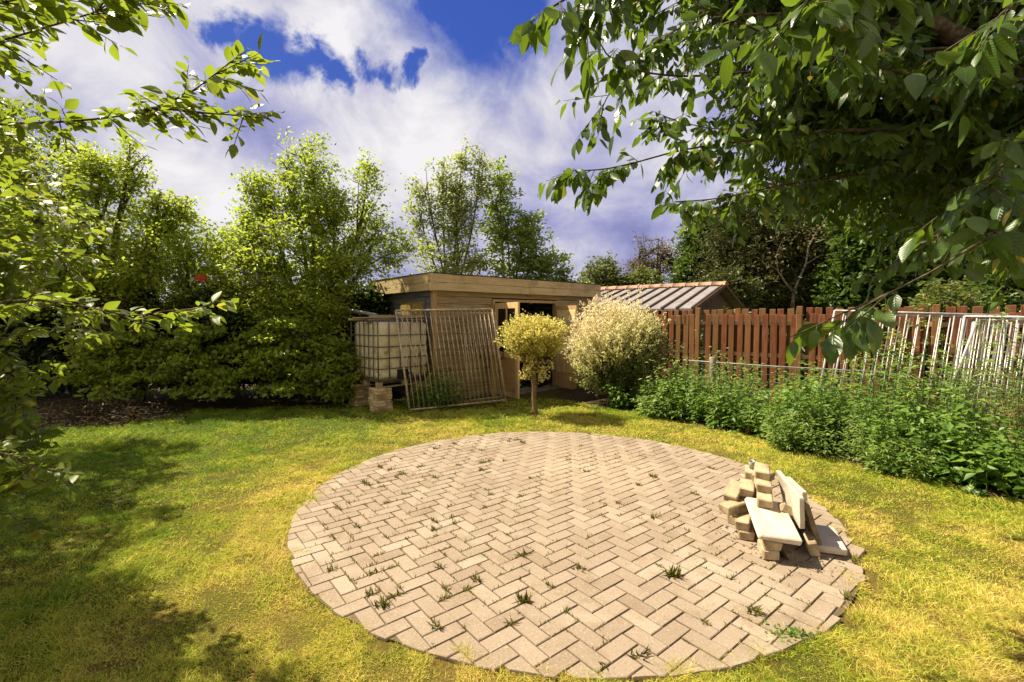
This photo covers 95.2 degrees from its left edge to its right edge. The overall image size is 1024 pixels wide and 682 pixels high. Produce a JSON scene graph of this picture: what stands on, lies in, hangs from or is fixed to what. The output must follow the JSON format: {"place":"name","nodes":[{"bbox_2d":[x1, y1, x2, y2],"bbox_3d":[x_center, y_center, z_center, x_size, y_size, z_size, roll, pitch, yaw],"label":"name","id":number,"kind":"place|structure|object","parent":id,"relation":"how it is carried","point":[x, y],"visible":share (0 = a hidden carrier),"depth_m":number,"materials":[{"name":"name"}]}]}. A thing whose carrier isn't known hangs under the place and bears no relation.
{"place":"outdoors","nodes":[
{"label":"outdoors","id":0,"kind":"place"},
{"bbox_2d":[368,390,391,394],"bbox_3d":[-2.367,0.913,8.396,0.304,0.052,0.303,3,4,43],"label":"concrete tile","id":1,"kind":"object","parent":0,"point":[378,393],"visible":0.8,"depth_m":8.29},
{"bbox_2d":[369,387,391,391],"bbox_3d":[-2.363,0.860,8.391,0.303,0.052,0.304,-3,4,-43],"label":"concrete tile","id":2,"kind":"object","parent":1,"relation":"on","point":[374,389],"visible":0.84,"depth_m":8.29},
{"bbox_2d":[350,320,430,387],"bbox_3d":[-2.289,0.197,8.952,1.092,1.210,1.156,3,4,44],"label":"water tank","id":3,"kind":"object","parent":2,"relation":"on","point":[376,345],"visible":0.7,"depth_m":8.56,"materials":[{"name":"white plastic"}]},
{"bbox_2d":[0,0,881,303],"label":"sky","id":4,"kind":"structure","parent":0,"point":[405,80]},
{"bbox_2d":[0,335,1023,681],"bbox_3d":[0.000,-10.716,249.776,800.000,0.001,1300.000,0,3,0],"label":"ground","id":5,"kind":"structure","parent":0,"point":[384,647],"depth_m":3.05,"materials":[{"name":"plant"}]},
{"bbox_2d":[0,0,284,541],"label":"hornbeam tree","id":6,"kind":"object","parent":5,"relation":"on","point":[118,16],"visible":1,"depth_m":1.91,"materials":[{"name":"green plant"}]},
{"bbox_2d":[1,384,406,433],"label":"hedge bed","id":7,"kind":"object","parent":5,"relation":"on","point":[244,401],"visible":0.12,"depth_m":9.26,"materials":[{"name":"soil"}]},
{"bbox_2d":[0,271,76,398],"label":"hedge bush","id":8,"kind":"object","parent":7,"relation":"on","point":[31,350],"visible":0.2,"depth_m":9.69,"materials":[{"name":"green plant"}]},
{"bbox_2d":[23,273,174,399],"bbox_3d":[-8.904,-0.036,10.230,3.616,3.119,1.959,0,3,0],"label":"hedge bush","id":9,"kind":"object","parent":7,"relation":"on","point":[68,386],"visible":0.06,"depth_m":9.90,"materials":[{"name":"green plant"}]},
{"bbox_2d":[43,328,183,403],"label":"maple shrub","id":10,"kind":"object","parent":7,"relation":"on","point":[108,364],"visible":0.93,"depth_m":8.34,"materials":[{"name":"green plant"}]},
{"bbox_2d":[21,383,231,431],"bbox_3d":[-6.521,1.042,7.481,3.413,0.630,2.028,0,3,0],"label":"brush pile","id":11,"kind":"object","parent":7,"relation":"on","point":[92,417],"visible":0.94,"depth_m":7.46,"materials":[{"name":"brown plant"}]},
{"bbox_2d":[0,129,272,385],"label":"garden tree","id":12,"kind":"object","parent":7,"relation":"on","point":[149,265],"visible":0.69,"depth_m":8.99,"materials":[{"name":"green plant"}]},
{"bbox_2d":[137,321,277,402],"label":"maple shrub","id":13,"kind":"object","parent":7,"relation":"on","point":[217,383],"visible":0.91,"depth_m":8.36,"materials":[{"name":"green plant"}]},
{"bbox_2d":[160,274,254,403],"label":"rhododendron","id":14,"kind":"object","parent":7,"relation":"on","point":[189,304],"visible":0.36,"depth_m":8.78,"materials":[{"name":"green plant"}]},
{"bbox_2d":[132,274,283,395],"bbox_3d":[-6.535,-0.036,10.467,4.030,2.961,2.126,0,3,0],"label":"hedge bush","id":15,"kind":"object","parent":7,"relation":"on","point":[171,384],"visible":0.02,"depth_m":10.12,"materials":[{"name":"green plant"}]},
{"bbox_2d":[223,315,343,401],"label":"maple shrub","id":16,"kind":"object","parent":7,"relation":"on","point":[280,355],"visible":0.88,"depth_m":8.46,"materials":[{"name":"green plant"}]},
{"bbox_2d":[237,272,380,394],"bbox_3d":[-4.709,-0.103,10.632,3.840,3.107,1.834,0,3,0],"label":"hedge bush","id":17,"kind":"object","parent":7,"relation":"on","point":[356,296],"visible":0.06,"depth_m":10.37,"materials":[{"name":"green plant"}]},
{"bbox_2d":[208,126,435,399],"bbox_3d":[-3.743,-1.479,9.435,4.380,5.493,2.704,0,3,0],"label":"garden tree","id":18,"kind":"object","parent":7,"relation":"on","point":[334,264],"visible":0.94,"depth_m":9.05,"materials":[{"name":"green plant"}]},
{"bbox_2d":[298,331,363,404],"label":"maple shrub","id":19,"kind":"object","parent":7,"relation":"on","point":[339,359],"visible":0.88,"depth_m":8.60,"materials":[{"name":"green plant"}]},
{"bbox_2d":[331,274,439,393],"bbox_3d":[-3.016,-0.033,10.903,3.459,3.146,2.167,0,3,0],"label":"hedge bush","id":20,"kind":"object","parent":7,"relation":"on","point":[380,308],"visible":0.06,"depth_m":10.51,"materials":[{"name":"green plant"}]},
{"bbox_2d":[399,378,445,410],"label":"weed plant","id":21,"kind":"object","parent":5,"relation":"on","point":[420,397],"visible":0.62,"depth_m":8.53,"materials":[{"name":"green plant"}]},
{"bbox_2d":[416,350,468,411],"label":"bindweed","id":22,"kind":"object","parent":5,"relation":"on","point":[439,396],"visible":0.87,"depth_m":8.52,"materials":[{"name":"green plant"}]},
{"bbox_2d":[395,308,506,411],"bbox_3d":[-1.095,0.303,8.671,2.041,1.843,0.394,-1,3,-25],"label":"metal railing","id":23,"kind":"object","parent":5,"relation":"on","point":[403,365],"visible":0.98,"depth_m":8.65,"materials":[{"name":"metal"}]},
{"bbox_2d":[395,134,507,276],"bbox_3d":[-1.946,-2.705,14.644,3.918,7.417,2.302,0,3,0],"label":"birch tree","id":24,"kind":"object","parent":5,"relation":"on","point":[458,220],"visible":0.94,"depth_m":14.69,"materials":[{"name":"green plant"}]},
{"bbox_2d":[462,312,503,401],"bbox_3d":[-0.565,0.284,9.081,0.716,1.699,0.428,-1,3,-25],"label":"metal railing","id":25,"kind":"object","parent":5,"relation":"on","point":[494,313],"visible":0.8,"depth_m":9.07,"materials":[{"name":"metal"}]},
{"bbox_2d":[447,311,500,370],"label":"dead vine","id":26,"kind":"object","parent":25,"relation":"attached to","point":[472,343],"visible":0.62,"depth_m":9.15,"materials":[{"name":"brown plant"}]},
{"bbox_2d":[371,272,600,399],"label":"garden shed","id":27,"kind":"structure","parent":5,"relation":"on","point":[504,298],"depth_m":9.80,"materials":[{"name":"brown wood"}]},
{"bbox_2d":[400,299,425,322],"bbox_3d":[-2.065,-0.480,9.673,0.035,0.760,1.050,-2,4,-40],"label":"window","id":28,"kind":"structure","parent":27,"relation":"in","point":[412,303],"depth_m":9.59,"materials":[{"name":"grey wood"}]},
{"bbox_2d":[495,302,519,398],"bbox_3d":[-0.105,0.177,9.653,0.044,1.930,0.880,-2,3,-33],"label":"door","id":29,"kind":"structure","parent":27,"relation":"in","point":[511,373],"depth_m":9.60,"materials":[{"name":"brown wood"}]},
{"bbox_2d":[554,305,577,388],"bbox_3d":[1.246,0.133,10.840,0.068,1.900,0.800,-2,3,-31],"label":"door","id":30,"kind":"structure","parent":27,"relation":"in","point":[563,371],"depth_m":10.80,"materials":[{"name":"brown wood"}]},
{"bbox_2d":[489,338,495,398],"bbox_3d":[-0.401,0.568,9.725,0.100,1.250,0.025,-1,-4,-40],"label":"loose plank","id":31,"kind":"object","parent":5,"relation":"on","point":[493,364],"visible":0.52,"depth_m":9.72,"materials":[{"name":"brown wood"}]},
{"bbox_2d":[493,310,570,415],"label":"topiary willow","id":32,"kind":"object","parent":5,"relation":"on","point":[533,343],"visible":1,"depth_m":7.86,"materials":[{"name":"beige plant"}]},
{"bbox_2d":[475,155,593,303],"bbox_3d":[0.765,-2.584,15.298,4.039,7.105,2.129,0,3,0],"label":"field maple","id":33,"kind":"object","parent":5,"relation":"on","point":[530,260],"visible":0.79,"depth_m":15.01,"materials":[{"name":"green plant"}]},
{"bbox_2d":[577,249,667,286],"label":"leafy tree","id":34,"kind":"object","parent":5,"relation":"on","point":[609,275],"visible":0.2,"depth_m":27.28,"materials":[{"name":"green plant"}]},
{"bbox_2d":[524,281,745,378],"bbox_3d":[3.793,-0.396,14.647,5.440,2.699,5.460,2,4,38],"label":"neighbour hut","id":35,"kind":"object","parent":5,"relation":"on","point":[703,296],"visible":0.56,"depth_m":12.96,"materials":[{"name":"metal"}]},
{"bbox_2d":[618,231,684,283],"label":"bare tree","id":36,"kind":"object","parent":5,"relation":"on","point":[658,261],"visible":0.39,"depth_m":30.50,"materials":[{"name":"brown plant"}]},
{"bbox_2d":[665,203,731,283],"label":"dark tree","id":37,"kind":"object","parent":5,"relation":"on","point":[681,268],"visible":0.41,"depth_m":26.20,"materials":[{"name":"green plant"}]},
{"bbox_2d":[687,262,777,310],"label":"leafy tree","id":38,"kind":"object","parent":5,"relation":"on","point":[743,289],"visible":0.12,"depth_m":20.45,"materials":[{"name":"green plant"}]},
{"bbox_2d":[509,0,1023,366],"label":"cherry tree","id":39,"kind":"object","parent":5,"relation":"on","point":[933,138],"visible":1,"depth_m":2.53,"materials":[{"name":"green plant"}]},
{"bbox_2d":[688,187,844,327],"bbox_3d":[12.610,-3.700,23.703,7.328,8.788,5.034,0,3,0],"label":"tree","id":40,"kind":"object","parent":5,"relation":"on","point":[779,293],"visible":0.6,"depth_m":22.73,"materials":[{"name":"green plant"}]},
{"bbox_2d":[554,386,1023,503],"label":"soil bed","id":41,"kind":"object","parent":5,"relation":"on","point":[581,395],"visible":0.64,"depth_m":7.35,"materials":[{"name":"soil"}]},
{"bbox_2d":[560,283,685,400],"bbox_3d":[2.101,0.087,9.290,2.500,2.430,2.072,0,3,0],"label":"dappled willow","id":42,"kind":"object","parent":41,"relation":"on","point":[616,344],"visible":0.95,"depth_m":8.85,"materials":[{"name":"beige plant"}]},
{"bbox_2d":[601,378,650,410],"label":"weed plant","id":43,"kind":"object","parent":41,"relation":"on","point":[619,400],"visible":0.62,"depth_m":8.64,"materials":[{"name":"green plant"}]},
{"bbox_2d":[630,381,691,419],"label":"weed plant","id":44,"kind":"object","parent":41,"relation":"on","point":[650,410],"visible":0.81,"depth_m":7.87,"materials":[{"name":"green plant"}]},
{"bbox_2d":[633,351,700,412],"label":"weed plant","id":45,"kind":"object","parent":41,"relation":"on","point":[648,396],"visible":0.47,"depth_m":8.18,"materials":[{"name":"green plant"}]},
{"bbox_2d":[647,356,706,404],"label":"weed plant","id":46,"kind":"object","parent":41,"relation":"on","point":[675,375],"visible":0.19,"depth_m":8.46,"materials":[{"name":"green plant"}]},
{"bbox_2d":[647,355,728,423],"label":"weed plant","id":47,"kind":"object","parent":41,"relation":"on","point":[696,414],"visible":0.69,"depth_m":7.65,"materials":[{"name":"green plant"}]},
{"bbox_2d":[685,344,767,427],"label":"weed plant","id":48,"kind":"object","parent":41,"relation":"on","point":[717,383],"visible":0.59,"depth_m":7.15,"materials":[{"name":"green plant"}]},
{"bbox_2d":[694,302,768,368],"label":"hedge bush","id":49,"kind":"object","parent":41,"relation":"on","point":[701,341],"depth_m":9.86,"materials":[{"name":"green plant"}]},
{"bbox_2d":[695,379,768,433],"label":"weed plant","id":50,"kind":"object","parent":41,"relation":"on","point":[738,423],"visible":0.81,"depth_m":6.94,"materials":[{"name":"green plant"}]},
{"bbox_2d":[702,346,778,418],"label":"weed plant","id":51,"kind":"object","parent":41,"relation":"on","point":[763,401],"visible":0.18,"depth_m":7.60,"materials":[{"name":"green plant"}]},
{"bbox_2d":[723,373,811,434],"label":"weed plant","id":52,"kind":"object","parent":41,"relation":"on","point":[760,404],"visible":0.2,"depth_m":6.82,"materials":[{"name":"green plant"}]},
{"bbox_2d":[684,357,883,435],"bbox_3d":[3.809,0.809,6.889,2.594,1.060,0.105,3,4,42],"label":"netting fence","id":53,"kind":"object","parent":41,"relation":"on","point":[712,361],"visible":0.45,"depth_m":7.11,"materials":[{"name":"grey metal"}]},
{"bbox_2d":[757,400,832,454],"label":"weed plant","id":54,"kind":"object","parent":41,"relation":"on","point":[782,442],"visible":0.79,"depth_m":5.92,"materials":[{"name":"green plant"}]},
{"bbox_2d":[740,353,851,449],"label":"weed plant","id":55,"kind":"object","parent":41,"relation":"on","point":[789,402],"visible":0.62,"depth_m":6.14,"materials":[{"name":"green plant"}]},
{"bbox_2d":[767,312,825,391],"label":"hedge bush","id":56,"kind":"object","parent":41,"relation":"on","point":[803,360],"visible":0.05,"depth_m":8.75,"materials":[{"name":"green plant"}]},
{"bbox_2d":[771,360,832,411],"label":"weed plant","id":57,"kind":"object","parent":41,"relation":"on","point":[799,390],"visible":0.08,"depth_m":7.01,"materials":[{"name":"green plant"}]},
{"bbox_2d":[618,304,1023,428],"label":"picket fence","id":58,"kind":"object","parent":41,"relation":"on","point":[743,335],"visible":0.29,"depth_m":8.38,"materials":[{"name":"brown wood"}]},
{"bbox_2d":[776,360,883,444],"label":"weed plant","id":59,"kind":"object","parent":41,"relation":"on","point":[836,406],"visible":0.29,"depth_m":6.19,"materials":[{"name":"green plant"}]},
{"bbox_2d":[792,361,872,434],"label":"weed plant","id":60,"kind":"object","parent":41,"relation":"on","point":[830,391],"visible":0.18,"depth_m":6.54,"materials":[{"name":"green plant"}]},
{"bbox_2d":[792,389,911,464],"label":"weed plant","id":61,"kind":"object","parent":41,"relation":"on","point":[826,446],"visible":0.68,"depth_m":5.65,"materials":[{"name":"green plant"}]},
{"bbox_2d":[830,303,937,447],"bbox_3d":[4.655,0.459,5.926,1.079,1.882,1.359,1,3,20],"label":"weed plant","id":62,"kind":"object","parent":41,"relation":"on","point":[857,377],"visible":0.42,"depth_m":5.78,"materials":[{"name":"green plant"}]},
{"bbox_2d":[843,420,950,484],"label":"weed plant","id":63,"kind":"object","parent":41,"relation":"on","point":[914,468],"visible":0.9,"depth_m":4.96,"materials":[{"name":"green plant"}]},
{"bbox_2d":[847,374,980,480],"bbox_3d":[4.425,0.923,5.290,1.258,1.068,1.227,0,3,-10],"label":"weed plant","id":64,"kind":"object","parent":41,"relation":"on","point":[899,423],"visible":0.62,"depth_m":5.14,"materials":[{"name":"green plant"}]},
{"bbox_2d":[820,310,1008,435],"bbox_3d":[5.759,0.478,6.898,2.142,1.910,0.564,3,4,43],"label":"galvanised railing","id":65,"kind":"object","parent":41,"relation":"on","point":[942,314],"visible":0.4,"depth_m":6.71,"materials":[{"name":"metal"}]},
{"bbox_2d":[832,314,1019,426],"bbox_3d":[5.904,0.485,6.857,2.092,1.759,0.461,3,4,43],"label":"galvanised railing","id":66,"kind":"object","parent":41,"relation":"on","point":[899,316],"visible":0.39,"depth_m":6.75,"materials":[{"name":"metal"}]},
{"bbox_2d":[867,336,994,439],"bbox_3d":[5.307,0.690,5.910,1.284,1.523,1.246,1,3,25],"label":"weed plant","id":67,"kind":"object","parent":41,"relation":"on","point":[953,380],"visible":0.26,"depth_m":5.81,"materials":[{"name":"green plant"}]},
{"bbox_2d":[924,317,942,399],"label":"hedge bush","id":68,"kind":"object","parent":41,"relation":"on","point":[927,352],"visible":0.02,"depth_m":7.75,"materials":[{"name":"green plant"}]},
{"bbox_2d":[860,283,1023,454],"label":"weed plant","id":69,"kind":"object","parent":41,"relation":"on","point":[941,405],"visible":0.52,"depth_m":5.21,"materials":[{"name":"green plant"}]},
{"bbox_2d":[901,386,1023,498],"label":"weed plant","id":70,"kind":"object","parent":41,"relation":"on","point":[962,468],"visible":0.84,"depth_m":4.66,"materials":[{"name":"green plant"}]},
{"bbox_2d":[945,292,1023,456],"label":"weed plant","id":71,"kind":"object","parent":41,"relation":"on","point":[1000,374],"visible":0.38,"depth_m":5.27,"materials":[{"name":"green plant"}]},
{"bbox_2d":[951,315,1023,438],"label":"galvanised railing","id":72,"kind":"object","parent":41,"relation":"on","point":[962,329],"visible":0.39,"depth_m":6.38,"materials":[{"name":"metal"}]},
{"bbox_2d":[954,365,1023,482],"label":"weed plant","id":73,"kind":"object","parent":41,"relation":"on","point":[987,428],"visible":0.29,"depth_m":4.89,"materials":[{"name":"green plant"}]},
{"bbox_2d":[959,318,1023,431],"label":"galvanised railing","id":74,"kind":"object","parent":41,"relation":"on","point":[973,321],"visible":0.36,"depth_m":6.34,"materials":[{"name":"metal"}]},
{"bbox_2d":[945,321,977,403],"bbox_3d":[5.884,0.385,6.165,0.354,1.288,0.031,1,3,22],"label":"loose tube","id":75,"kind":"object","parent":74,"relation":"on","point":[969,341],"visible":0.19,"depth_m":6.11,"materials":[{"name":"metal"}]},
{"bbox_2d":[969,322,1023,431],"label":"galvanised railing","id":76,"kind":"object","parent":41,"relation":"on","point":[996,350],"visible":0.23,"depth_m":6.36,"materials":[{"name":"metal"}]},
{"bbox_2d":[971,362,1023,482],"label":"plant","id":77,"kind":"object","parent":41,"relation":"on","point":[1014,415],"visible":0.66,"depth_m":4.69,"materials":[{"name":"plant"}]},
{"bbox_2d":[983,417,1023,501],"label":"weed plant","id":78,"kind":"object","parent":41,"relation":"on","point":[1018,488],"visible":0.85,"depth_m":4.30,"materials":[{"name":"green plant"}]},
{"bbox_2d":[746,218,839,308],"bbox_3d":[13.409,-2.695,22.249,4.862,6.544,2.085,0,3,0],"label":"grey sapling","id":79,"kind":"object","parent":5,"relation":"on","point":[798,279],"visible":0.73,"depth_m":22.04,"materials":[{"name":"green plant"}]},
{"bbox_2d":[755,164,1013,301],"bbox_3d":[21.088,-5.331,24.059,17.856,11.955,5.548,1,3,14],"label":"dark tree","id":80,"kind":"object","parent":5,"relation":"on","point":[822,219],"visible":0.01,"depth_m":24.06,"materials":[{"name":"green plant"}]},
{"bbox_2d":[802,198,987,314],"bbox_3d":[17.054,-3.254,21.092,7.895,7.884,4.568,0,3,0],"label":"maple tree","id":81,"kind":"object","parent":5,"relation":"on","point":[851,265],"visible":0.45,"depth_m":20.40,"materials":[{"name":"green plant"}]},
{"bbox_2d":[903,275,995,354],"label":"light bush","id":82,"kind":"object","parent":5,"relation":"on","point":[942,296],"visible":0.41,"depth_m":14.95,"materials":[{"name":"green plant"}]},
{"bbox_2d":[948,258,1023,321],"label":"dark tree","id":83,"kind":"object","parent":5,"relation":"on","point":[988,285],"visible":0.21,"depth_m":16.73,"materials":[{"name":"green plant"}]},
{"bbox_2d":[288,431,865,681],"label":"patio","id":84,"kind":"structure","parent":0,"point":[561,517],"depth_m":3.21,"materials":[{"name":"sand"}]},
{"bbox_2d":[512,590,532,603],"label":"grass tuft","id":85,"kind":"object","parent":84,"relation":"on","point":[526,599],"visible":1,"depth_m":2.73,"materials":[{"name":"green plant"}]},
{"bbox_2d":[304,433,811,648],"bbox_3d":[0.454,1.441,4.529,4.453,0.061,4.391,0,3,0],"label":"joint moss","id":86,"kind":"object","parent":84,"relation":"on","point":[444,553],"visible":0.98,"depth_m":3.48,"materials":[{"name":"green plant"}]},
{"bbox_2d":[661,563,682,580],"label":"grass tuft","id":87,"kind":"object","parent":84,"relation":"on","point":[676,572],"visible":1,"depth_m":3.01,"materials":[{"name":"green plant"}]},
{"bbox_2d":[737,525,754,540],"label":"paving brick","id":88,"kind":"object","parent":84,"relation":"on","point":[746,535],"visible":0.66,"depth_m":3.48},
{"bbox_2d":[735,513,751,531],"bbox_3d":[1.775,1.380,3.578,0.105,0.077,0.217,2,3,32],"label":"paving brick","id":89,"kind":"object","parent":88,"relation":"on","point":[743,521],"visible":0.78,"depth_m":3.51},
{"bbox_2d":[719,500,746,515],"bbox_3d":[1.736,1.303,3.669,0.215,0.076,0.112,0,3,-24],"label":"paving brick","id":90,"kind":"object","parent":89,"relation":"on","point":[730,507],"visible":0.82,"depth_m":3.63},
{"bbox_2d":[723,479,740,500],"bbox_3d":[1.798,1.215,3.782,0.115,0.073,0.212,14,37,38],"label":"paving brick","id":91,"kind":"object","parent":90,"relation":"on","point":[731,492],"visible":0.76,"depth_m":3.75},
{"bbox_2d":[746,603,766,615],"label":"grass tuft","id":92,"kind":"object","parent":84,"relation":"on","point":[758,611],"visible":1,"depth_m":2.62,"materials":[{"name":"green plant"}]},
{"bbox_2d":[757,539,779,560],"bbox_3d":[1.799,1.462,3.286,0.104,0.078,0.211,1,3,18],"label":"paving brick","id":93,"kind":"object","parent":84,"relation":"on","point":[769,555],"visible":0.7,"depth_m":3.20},
{"bbox_2d":[759,539,782,551],"bbox_3d":[1.811,1.395,3.293,0.114,0.076,0.215,1,8,14],"label":"paving brick","id":94,"kind":"object","parent":93,"relation":"on","point":[771,545],"visible":0.48,"depth_m":3.20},
{"bbox_2d":[744,497,801,545],"bbox_3d":[1.879,1.290,3.386,0.271,0.046,0.505,4,14,16],"label":"concrete slab","id":95,"kind":"object","parent":94,"relation":"on","point":[775,524],"depth_m":3.30,"materials":[{"name":"concrete"}]},
{"bbox_2d":[757,490,772,507],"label":"paving brick","id":96,"kind":"object","parent":95,"relation":"on","point":[764,500],"visible":0.78,"depth_m":3.49,"materials":[{"name":"brick"}]},
{"bbox_2d":[754,477,771,493],"bbox_3d":[1.954,1.109,3.642,0.114,0.080,0.207,3,11,24],"label":"paving brick","id":97,"kind":"object","parent":96,"relation":"on","point":[763,486],"visible":0.78,"depth_m":3.56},
{"bbox_2d":[754,462,769,480],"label":"paving brick","id":98,"kind":"object","parent":97,"relation":"on","point":[762,471],"visible":1,"depth_m":3.65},
{"bbox_2d":[709,513,861,581],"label":"rubble crumbs","id":99,"kind":"object","parent":84,"relation":"on","point":[792,563],"visible":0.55,"depth_m":3.19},
{"bbox_2d":[779,545,794,560],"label":"brick","id":100,"kind":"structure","parent":84,"relation":"on","point":[787,553],"depth_m":3.21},
{"bbox_2d":[764,619,821,648],"bbox_3d":[1.486,1.536,2.466,0.305,0.068,0.208,0,3,0],"label":"clover patch","id":101,"kind":"object","parent":84,"relation":"on","point":[804,633],"visible":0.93,"depth_m":2.45,"materials":[{"name":"green plant"}]},
{"bbox_2d":[803,531,820,556],"bbox_3d":[2.126,1.441,3.327,0.080,0.109,0.213,-12,-2,24],"label":"paving brick","id":102,"kind":"object","parent":84,"relation":"on","point":[811,544],"visible":0.96,"depth_m":3.24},
{"bbox_2d":[805,525,846,555],"bbox_3d":[2.302,1.454,3.444,0.210,0.056,0.396,-4,2,25],"label":"concrete slab","id":103,"kind":"object","parent":84,"relation":"on","point":[831,541],"depth_m":3.34,"materials":[{"name":"concrete"}]},
{"bbox_2d":[804,501,821,544],"bbox_3d":[2.215,1.313,3.513,0.045,0.304,0.420,-17,-8,20],"label":"concrete slab","id":104,"kind":"object","parent":103,"relation":"on","point":[810,524],"depth_m":3.33,"materials":[{"name":"concrete"}]},
{"bbox_2d":[786,477,806,520],"bbox_3d":[2.189,1.200,3.580,0.065,0.211,0.388,1,3,13],"label":"concrete slab","id":105,"kind":"object","parent":104,"relation":"on","point":[801,490],"depth_m":3.49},
{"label":"paving brick","id":106,"kind":"object","parent":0,"visible":0},
{"bbox_2d":[778,503,793,517],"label":"paving brick","id":107,"kind":"object","parent":106,"relation":"on","point":[785,508],"visible":0.52,"depth_m":3.44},
{"bbox_2d":[776,470,804,528],"bbox_3d":[2.083,1.175,3.499,0.082,0.287,0.446,1,3,12],"label":"concrete slab","id":108,"kind":"object","parent":107,"relation":"on","point":[792,497],"depth_m":3.40,"materials":[{"name":"concrete"}]},
{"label":"paving brick","id":109,"kind":"object","parent":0,"visible":0},
{"bbox_2d":[739,478,754,497],"bbox_3d":[1.901,1.188,3.783,0.114,0.073,0.212,4,10,30],"label":"paving brick","id":110,"kind":"object","parent":109,"relation":"on","point":[746,487],"visible":0.92,"depth_m":3.72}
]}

